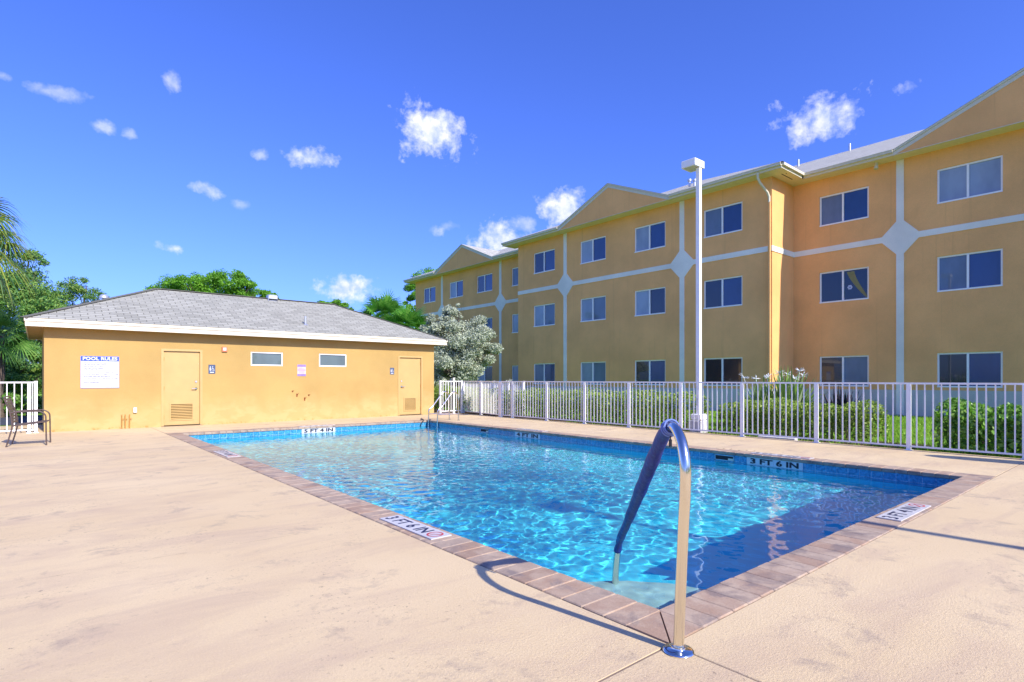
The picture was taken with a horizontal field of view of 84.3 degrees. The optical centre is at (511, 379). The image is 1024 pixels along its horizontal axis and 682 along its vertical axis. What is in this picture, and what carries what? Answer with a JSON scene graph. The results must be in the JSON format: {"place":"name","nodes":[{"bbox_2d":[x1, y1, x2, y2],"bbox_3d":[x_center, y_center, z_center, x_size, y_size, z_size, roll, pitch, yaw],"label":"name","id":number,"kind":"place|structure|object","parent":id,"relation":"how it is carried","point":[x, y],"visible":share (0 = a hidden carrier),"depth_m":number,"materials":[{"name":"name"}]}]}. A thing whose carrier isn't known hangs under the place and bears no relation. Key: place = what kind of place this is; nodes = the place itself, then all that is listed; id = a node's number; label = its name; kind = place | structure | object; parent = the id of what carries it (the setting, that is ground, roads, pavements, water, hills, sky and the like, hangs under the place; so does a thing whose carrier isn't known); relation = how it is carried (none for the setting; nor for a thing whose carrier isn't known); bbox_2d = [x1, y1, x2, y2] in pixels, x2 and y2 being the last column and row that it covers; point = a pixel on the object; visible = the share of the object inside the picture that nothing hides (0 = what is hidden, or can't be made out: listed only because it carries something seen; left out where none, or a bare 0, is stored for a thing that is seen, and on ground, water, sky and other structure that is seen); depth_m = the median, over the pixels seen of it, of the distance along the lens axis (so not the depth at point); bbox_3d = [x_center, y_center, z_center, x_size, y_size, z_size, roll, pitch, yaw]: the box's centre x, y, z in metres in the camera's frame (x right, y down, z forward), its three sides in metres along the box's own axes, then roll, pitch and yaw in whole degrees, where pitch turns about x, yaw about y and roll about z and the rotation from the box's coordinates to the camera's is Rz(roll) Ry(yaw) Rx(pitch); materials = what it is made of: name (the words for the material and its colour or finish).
{"place":"outdoors","nodes":[
{"label":"outdoors","id":0,"kind":"place"},
{"bbox_2d":[0,415,42,424],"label":"driveway","id":1,"kind":"structure","parent":0,"point":[3,420],"depth_m":17.81,"materials":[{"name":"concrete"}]},
{"bbox_2d":[0,305,41,417],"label":"palm tree","id":2,"kind":"object","parent":1,"relation":"on","point":[22,342],"visible":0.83,"depth_m":19.21,"materials":[{"name":"green plant"}]},
{"bbox_2d":[0,197,46,315],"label":"palm tree","id":3,"kind":"object","parent":1,"relation":"on","point":[6,244],"visible":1,"depth_m":17.01,"materials":[{"name":"green plant"}]},
{"bbox_2d":[20,288,447,431],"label":"pool house","id":4,"kind":"structure","parent":0,"point":[165,346],"depth_m":16.14,"materials":[{"name":"paint"}]},
{"bbox_2d":[80,356,118,387],"bbox_3d":[-10.233,-0.179,14.057,0.778,0.791,0.010,0,0,-40],"label":"pool rules sign","id":5,"kind":"object","parent":4,"relation":"attached to","point":[99,371],"visible":1,"depth_m":14.05,"materials":[{"name":"white plastic"}]},
{"bbox_2d":[164,351,199,424],"bbox_3d":[-8.882,0.235,15.223,0.855,1.969,0.097,0,0,-40],"label":"door","id":6,"kind":"structure","parent":4,"relation":"in","point":[181,369],"depth_m":15.23,"materials":[{"name":"paint"}]},
{"bbox_2d":[209,365,214,373],"bbox_3d":[-8.312,-0.282,15.673,0.171,0.246,0.012,0,0,-40],"label":"restroom sign","id":7,"kind":"object","parent":4,"relation":"attached to","point":[211,369],"visible":1,"depth_m":15.67,"materials":[{"name":"plastic"}]},
{"bbox_2d":[251,352,282,365],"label":"window","id":8,"kind":"structure","parent":4,"relation":"in","point":[257,358],"depth_m":16.65,"materials":[{"name":"grey glass"}]},
{"bbox_2d":[297,365,305,375],"bbox_3d":[-6.422,-0.275,17.267,0.257,0.352,0.006,0,0,-40],"label":"notice sign","id":9,"kind":"object","parent":4,"relation":"attached to","point":[301,370],"visible":1,"depth_m":17.26,"materials":[{"name":"white plastic"}]},
{"bbox_2d":[319,354,345,366],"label":"window","id":10,"kind":"structure","parent":4,"relation":"in","point":[325,360],"depth_m":17.94,"materials":[{"name":"grey glass"}]},
{"bbox_2d":[400,358,420,414],"bbox_3d":[-3.544,0.235,19.715,0.851,1.969,0.097,0,0,-40],"label":"door","id":11,"kind":"structure","parent":4,"relation":"in","point":[410,385],"depth_m":19.73,"materials":[{"name":"paint"}]},
{"bbox_2d":[0,394,1021,457],"bbox_3d":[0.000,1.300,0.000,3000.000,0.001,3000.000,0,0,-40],"label":"lawn","id":12,"kind":"structure","parent":0,"point":[903,441],"depth_m":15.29,"materials":[{"name":"green plant"}]},
{"bbox_2d":[0,393,41,416],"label":"leafy shrub","id":13,"kind":"object","parent":12,"relation":"on","point":[18,402],"visible":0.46,"depth_m":19.31,"materials":[{"name":"green plant"}]},
{"bbox_2d":[4,335,41,413],"bbox_3d":[-19.241,-0.171,21.546,3.956,3.160,2.382,0,0,-1],"label":"leafy shrub","id":14,"kind":"object","parent":12,"relation":"on","point":[18,373],"visible":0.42,"depth_m":21.32,"materials":[{"name":"green plant"}]},
{"bbox_2d":[0,248,71,395],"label":"leafy tree","id":15,"kind":"object","parent":12,"relation":"on","point":[44,301],"visible":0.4,"depth_m":29.48,"materials":[{"name":"green plant"}]},
{"bbox_2d":[26,276,109,346],"bbox_3d":[-26.437,-2.406,34.073,4.643,7.623,3.416,0,0,-13],"label":"leafy tree","id":16,"kind":"object","parent":12,"relation":"on","point":[75,288],"visible":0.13,"depth_m":33.52,"materials":[{"name":"green plant"}]},
{"bbox_2d":[142,268,257,296],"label":"leafy tree","id":17,"kind":"object","parent":12,"relation":"on","point":[238,282],"visible":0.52,"depth_m":45.19,"materials":[{"name":"green plant"}]},
{"bbox_2d":[252,288,278,298],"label":"pine tree","id":18,"kind":"object","parent":12,"relation":"on","point":[263,293],"visible":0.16,"depth_m":51.56,"materials":[{"name":"green plant"}]},
{"bbox_2d":[317,298,353,309],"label":"pine tree","id":19,"kind":"object","parent":12,"relation":"on","point":[338,303],"visible":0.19,"depth_m":51.57,"materials":[{"name":"green plant"}]},
{"bbox_2d":[361,288,405,322],"bbox_3d":[-8.050,-2.236,36.049,3.924,7.093,3.928,0,0,-18],"label":"palm tree","id":20,"kind":"object","parent":12,"relation":"on","point":[386,304],"visible":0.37,"depth_m":35.29,"materials":[{"name":"green plant"}]},
{"bbox_2d":[377,304,431,330],"bbox_3d":[-6.389,-1.662,34.040,3.979,5.950,3.730,0,0,31],"label":"palm tree","id":21,"kind":"object","parent":12,"relation":"on","point":[410,317],"visible":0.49,"depth_m":33.41,"materials":[{"name":"green plant"}]},
{"bbox_2d":[402,267,436,308],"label":"pine tree","id":22,"kind":"object","parent":12,"relation":"on","point":[408,287],"visible":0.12,"depth_m":59.52,"materials":[{"name":"green plant"}]},
{"bbox_2d":[419,303,503,405],"bbox_3d":[-2.499,-1.140,27.028,3.627,5.096,3.456,0,0,-40],"label":"silver tree","id":23,"kind":"object","parent":12,"relation":"on","point":[460,350],"visible":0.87,"depth_m":26.61,"materials":[{"name":"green plant"}]},
{"bbox_2d":[434,409,928,448],"bbox_3d":[1.619,1.296,17.831,1.600,0.001,18.800,0,0,-40],"label":"planting bed","id":24,"kind":"object","parent":12,"relation":"on","point":[809,440],"visible":0.2,"depth_m":14.93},
{"bbox_2d":[483,381,524,414],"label":"picket gate","id":25,"kind":"structure","parent":24,"relation":"on","point":[507,386],"depth_m":19.73,"materials":[{"name":"white metal"}]},
{"bbox_2d":[434,385,711,428],"bbox_3d":[0.350,0.751,19.542,1.433,1.105,13.709,0,0,-40],"label":"hedge","id":26,"kind":"object","parent":24,"relation":"on","point":[436,395],"visible":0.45,"depth_m":16.87,"materials":[{"name":"green plant"}]},
{"bbox_2d":[681,157,707,432],"bbox_3d":[4.420,-1.990,13.687,0.430,6.580,0.470,0,0,-40],"label":"lamp post","id":27,"kind":"object","parent":24,"relation":"on","point":[694,164],"visible":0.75,"depth_m":13.62,"materials":[{"name":"metal"}]},
{"bbox_2d":[758,435,797,440],"bbox_3d":[5.671,1.265,12.092,0.150,0.070,0.800,0,0,-40],"label":"edging stone","id":28,"kind":"object","parent":24,"relation":"on","point":[773,437],"visible":0.45,"depth_m":12.00,"materials":[{"name":"stone"}]},
{"bbox_2d":[715,397,888,440],"bbox_3d":[6.361,0.848,12.714,1.198,0.913,3.488,0,0,-40],"label":"hedge","id":29,"kind":"object","parent":24,"relation":"on","point":[832,411],"visible":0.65,"depth_m":12.26,"materials":[{"name":"green plant"}]},
{"bbox_2d":[737,373,782,428],"bbox_3d":[6.756,0.562,14.993,1.690,1.476,2.040,0,0,-40],"label":"lily plant","id":30,"kind":"object","parent":12,"relation":"on","point":[760,393],"visible":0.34,"depth_m":14.93,"materials":[{"name":"green plant"}]},
{"bbox_2d":[750,365,832,428],"bbox_3d":[7.168,0.444,14.560,2.158,1.712,2.249,0,0,21],"label":"lily plant","id":31,"kind":"object","parent":12,"relation":"on","point":[794,391],"visible":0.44,"depth_m":14.37,"materials":[{"name":"green plant"}]},
{"bbox_2d":[819,384,862,430],"bbox_3d":[8.360,0.680,14.382,1.666,1.240,1.613,0,0,-40],"label":"purple plant","id":32,"kind":"object","parent":12,"relation":"on","point":[839,399],"visible":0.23,"depth_m":14.28,"materials":[{"name":"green plant"}]},
{"bbox_2d":[930,397,1021,455],"bbox_3d":[9.287,0.793,8.698,1.333,1.022,4.535,0,0,-40],"label":"hedge","id":33,"kind":"object","parent":12,"relation":"on","point":[981,425],"visible":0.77,"depth_m":9.62,"materials":[{"name":"green plant"}]},
{"bbox_2d":[0,412,1023,681],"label":"pool deck","id":34,"kind":"structure","parent":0,"point":[142,554],"depth_m":3.29,"materials":[{"name":"beige concrete"}]},
{"bbox_2d":[0,381,38,432],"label":"picket fence","id":35,"kind":"object","parent":34,"relation":"on","point":[29,429],"visible":0.98,"depth_m":13.19,"materials":[{"name":"white metal"}]},
{"bbox_2d":[3,396,50,446],"bbox_3d":[-9.247,0.781,10.809,0.636,0.944,0.574,0,0,-33],"label":"patio chair","id":36,"kind":"object","parent":34,"relation":"on","point":[14,412],"visible":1,"depth_m":10.73,"materials":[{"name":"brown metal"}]},
{"bbox_2d":[428,391,458,426],"bbox_3d":[-2.086,1.305,17.197,0.855,1.890,0.590,0,0,-40],"label":"pool ladder","id":37,"kind":"object","parent":34,"relation":"on","point":[437,413],"visible":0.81,"depth_m":17.23,"materials":[{"name":"silver metal"}]},
{"bbox_2d":[439,378,462,412],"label":"picket gate","id":38,"kind":"structure","parent":34,"relation":"on","point":[453,381],"depth_m":20.93,"materials":[{"name":"white metal"}]},
{"bbox_2d":[463,381,499,416],"bbox_3d":[-1.116,0.652,20.055,0.110,1.195,2.870,0,0,-31],"label":"picket fence","id":39,"kind":"object","parent":34,"relation":"on","point":[480,397],"visible":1,"depth_m":19.99,"materials":[{"name":"white metal"}]},
{"bbox_2d":[166,419,994,643],"bbox_3d":[-0.887,2.021,10.154,7.144,1.557,13.564,0,0,-40],"label":"pool basin","id":40,"kind":"object","parent":34,"relation":"on","point":[714,604],"visible":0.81,"depth_m":4.45,"materials":[{"name":"tile"}]},
{"bbox_2d":[213,450,239,457],"bbox_3d":[-4.758,1.237,9.430,0.200,0.011,0.957,0,0,-40],"label":"depth marker","id":41,"kind":"object","parent":40,"relation":"on","point":[226,453],"visible":1,"depth_m":9.41,"materials":[{"name":"tile"}]},
{"bbox_2d":[298,424,333,426],"bbox_3d":[-5.237,1.237,15.175,0.947,0.011,0.190,0,0,-40],"label":"depth marker","id":42,"kind":"object","parent":40,"relation":"on","point":[315,425],"visible":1,"depth_m":15.14,"materials":[{"name":"tile"}]},
{"bbox_2d":[302,427,334,433],"bbox_3d":[-5.145,1.355,15.066,0.907,0.118,0.010,0,0,-40],"label":"depth marker","id":43,"kind":"object","parent":40,"relation":"attached to","point":[318,430],"visible":1,"depth_m":15.06,"materials":[{"name":"white tile"}]},
{"bbox_2d":[380,515,451,539],"bbox_3d":[-0.829,1.237,4.762,0.190,0.011,0.857,0,0,-40],"label":"depth marker","id":44,"kind":"object","parent":40,"relation":"on","point":[420,529],"visible":1,"depth_m":4.71,"materials":[{"name":"tile"}]},
{"bbox_2d":[480,428,488,432],"bbox_3d":[-0.730,1.357,15.047,0.011,0.095,0.360,0,0,-40],"label":"skimmer","id":45,"kind":"object","parent":40,"relation":"attached to","point":[484,430],"visible":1,"depth_m":15.05,"materials":[{"name":"plastic"}]},
{"bbox_2d":[515,432,539,438],"bbox_3d":[0.369,1.355,13.740,0.010,0.118,0.907,0,0,-40],"label":"depth marker","id":46,"kind":"object","parent":40,"relation":"attached to","point":[528,435],"visible":1,"depth_m":13.72,"materials":[{"name":"tile"}]},
{"bbox_2d":[520,428,545,431],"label":"depth marker","id":47,"kind":"object","parent":40,"relation":"on","point":[532,430],"visible":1,"depth_m":13.71,"materials":[{"name":"tile"}]},
{"bbox_2d":[612,419,694,658],"bbox_3d":[0.780,1.060,3.340,0.142,1.741,1.733,0,0,1],"label":"grab rail","id":48,"kind":"object","parent":40,"relation":"attached to","point":[677,647],"visible":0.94,"depth_m":2.57,"materials":[{"name":"silver metal"}]},
{"bbox_2d":[715,454,733,461],"bbox_3d":[3.681,1.357,9.806,0.011,0.095,0.360,0,0,-40],"label":"skimmer","id":49,"kind":"object","parent":40,"relation":"attached to","point":[724,457],"visible":1,"depth_m":9.80,"materials":[{"name":"plastic"}]},
{"bbox_2d":[747,457,802,469],"bbox_3d":[4.234,1.355,9.149,0.010,0.118,0.907,0,0,-40],"label":"depth marker","id":50,"kind":"object","parent":40,"relation":"attached to","point":[777,463],"visible":1,"depth_m":9.12,"materials":[{"name":"tile"}]},
{"bbox_2d":[752,452,813,458],"bbox_3d":[4.383,1.237,9.208,0.190,0.011,0.947,0,0,-40],"label":"depth marker","id":51,"kind":"object","parent":40,"relation":"on","point":[791,456],"visible":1,"depth_m":9.17,"materials":[{"name":"tile"}]},
{"bbox_2d":[876,502,930,521],"bbox_3d":[3.686,1.237,5.308,0.917,0.011,0.190,0,0,-40],"label":"depth marker","id":52,"kind":"object","parent":40,"relation":"on","point":[903,512],"visible":1,"depth_m":5.28,"materials":[{"name":"tile"}]},
{"bbox_2d":[155,429,1023,681],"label":"pool coping","id":53,"kind":"object","parent":34,"relation":"in","point":[707,626],"visible":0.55,"depth_m":2.67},
{"bbox_2d":[500,381,1023,459],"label":"picket fence","id":54,"kind":"object","parent":34,"relation":"on","point":[816,439],"visible":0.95,"depth_m":11.74,"materials":[{"name":"white metal"}]},
{"bbox_2d":[0,0,1023,363],"label":"sky","id":55,"kind":"structure","parent":0,"point":[312,150],"materials":[{"name":"blue"}]},
{"bbox_2d":[201,426,939,609],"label":"water","id":56,"kind":"structure","parent":0,"point":[559,507],"depth_m":6.83,"materials":[{"name":"blue liquid"}]},
{"bbox_2d":[403,67,1023,416],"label":"apartment building","id":57,"kind":"structure","parent":0,"point":[899,259],"depth_m":22.20,"materials":[{"name":"paint"}]},
{"bbox_2d":[424,286,434,303],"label":"window","id":58,"kind":"structure","parent":57,"relation":"in","point":[429,293],"depth_m":44.06,"materials":[{"name":"blue glass"}]},
{"bbox_2d":[449,280,462,298],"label":"window","id":59,"kind":"structure","parent":57,"relation":"in","point":[456,288],"depth_m":41.23,"materials":[{"name":"blue glass"}]},
{"bbox_2d":[477,366,491,382],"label":"window","id":60,"kind":"structure","parent":57,"relation":"in","point":[487,376],"depth_m":38.57,"materials":[{"name":"blue glass"}]},
{"bbox_2d":[477,273,491,292],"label":"window","id":61,"kind":"structure","parent":57,"relation":"in","point":[484,282],"depth_m":38.66,"materials":[{"name":"blue glass"}]},
{"bbox_2d":[484,317,491,331],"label":"window","id":62,"kind":"structure","parent":57,"relation":"in","point":[489,322],"depth_m":38.32,"materials":[{"name":"blue glass"}]},
{"bbox_2d":[512,365,517,383],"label":"window","id":63,"kind":"structure","parent":57,"relation":"in","point":[514,367],"depth_m":36.22,"materials":[{"name":"blue glass"}]},
{"bbox_2d":[512,314,517,332],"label":"window","id":64,"kind":"structure","parent":57,"relation":"in","point":[514,316],"depth_m":36.22,"materials":[{"name":"blue glass"}]},
{"bbox_2d":[512,267,517,285],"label":"window","id":65,"kind":"structure","parent":57,"relation":"in","point":[514,270],"depth_m":36.22,"materials":[{"name":"blue glass"}]},
{"bbox_2d":[534,363,554,383],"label":"window","id":66,"kind":"structure","parent":57,"relation":"in","point":[542,371],"depth_m":31.53,"materials":[{"name":"blue glass"}]},
{"bbox_2d":[534,303,554,326],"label":"window","id":67,"kind":"structure","parent":57,"relation":"in","point":[544,315],"depth_m":31.53,"materials":[{"name":"blue glass"}]},
{"bbox_2d":[534,249,554,273],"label":"window","id":68,"kind":"structure","parent":57,"relation":"in","point":[544,261],"depth_m":31.53,"materials":[{"name":"blue glass"}]},
{"bbox_2d":[580,361,605,384],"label":"window","id":69,"kind":"structure","parent":57,"relation":"in","point":[590,371],"depth_m":28.78,"materials":[{"name":"blue glass"}]},
{"bbox_2d":[580,295,605,321],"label":"window","id":70,"kind":"structure","parent":57,"relation":"in","point":[593,308],"depth_m":28.78,"materials":[{"name":"blue glass"}]},
{"bbox_2d":[580,236,605,263],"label":"window","id":71,"kind":"structure","parent":57,"relation":"in","point":[592,250],"depth_m":28.78,"materials":[{"name":"blue glass"}]},
{"bbox_2d":[634,359,664,384],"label":"window","id":72,"kind":"structure","parent":57,"relation":"in","point":[645,370],"depth_m":26.12,"materials":[{"name":"blue glass"}]},
{"bbox_2d":[634,287,664,316],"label":"window","id":73,"kind":"structure","parent":57,"relation":"in","point":[648,301],"depth_m":26.12,"materials":[{"name":"blue glass"}]},
{"bbox_2d":[634,221,664,252],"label":"window","id":74,"kind":"structure","parent":57,"relation":"in","point":[652,236],"depth_m":26.12,"materials":[{"name":"blue glass"}]},
{"bbox_2d":[704,357,741,385],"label":"window","id":75,"kind":"structure","parent":57,"relation":"in","point":[728,369],"depth_m":23.34,"materials":[{"name":"black glass"}]},
{"bbox_2d":[704,275,741,308],"bbox_3d":[8.704,-3.575,23.337,0.101,1.208,1.716,0,0,-40],"label":"window","id":76,"kind":"structure","parent":57,"relation":"in","point":[722,292],"depth_m":23.34,"materials":[{"name":"blue glass"}]},
{"bbox_2d":[704,201,741,237],"bbox_3d":[8.704,-6.560,23.337,0.101,1.178,1.716,0,0,-40],"label":"window","id":77,"kind":"structure","parent":57,"relation":"in","point":[725,219],"depth_m":23.34,"materials":[{"name":"blue glass"}]},
{"bbox_2d":[819,355,868,386],"bbox_3d":[12.638,-0.315,21.551,0.101,1.168,1.716,0,0,-40],"label":"window","id":78,"kind":"structure","parent":57,"relation":"in","point":[855,368],"depth_m":21.54,"materials":[{"name":"blue glass"}]},
{"bbox_2d":[819,266,868,303],"bbox_3d":[12.638,-3.575,21.551,0.101,1.208,1.716,0,0,-40],"label":"window","id":79,"kind":"structure","parent":57,"relation":"in","point":[847,284],"depth_m":21.55,"materials":[{"name":"blue glass"}]},
{"bbox_2d":[819,186,868,226],"bbox_3d":[12.638,-6.560,21.551,0.101,1.178,1.716,0,0,-40],"label":"window","id":80,"kind":"structure","parent":57,"relation":"in","point":[850,205],"depth_m":21.54,"materials":[{"name":"blue glass"}]},
{"bbox_2d":[937,351,1002,387],"bbox_3d":[15.072,-0.315,18.659,0.101,1.168,1.716,0,0,-40],"label":"window","id":81,"kind":"structure","parent":57,"relation":"in","point":[959,367],"depth_m":18.65,"materials":[{"name":"blue glass"}]},
{"bbox_2d":[937,248,1002,291],"bbox_3d":[15.072,-3.575,18.659,0.101,1.208,1.716,0,0,-40],"label":"window","id":82,"kind":"structure","parent":57,"relation":"in","point":[980,269],"depth_m":18.66,"materials":[{"name":"blue glass"}]},
{"bbox_2d":[937,155,1002,203],"bbox_3d":[15.072,-6.560,18.659,0.101,1.178,1.716,0,0,-40],"label":"window","id":83,"kind":"structure","parent":57,"relation":"in","point":[984,176],"depth_m":18.66,"materials":[{"name":"blue glass"}]}
]}

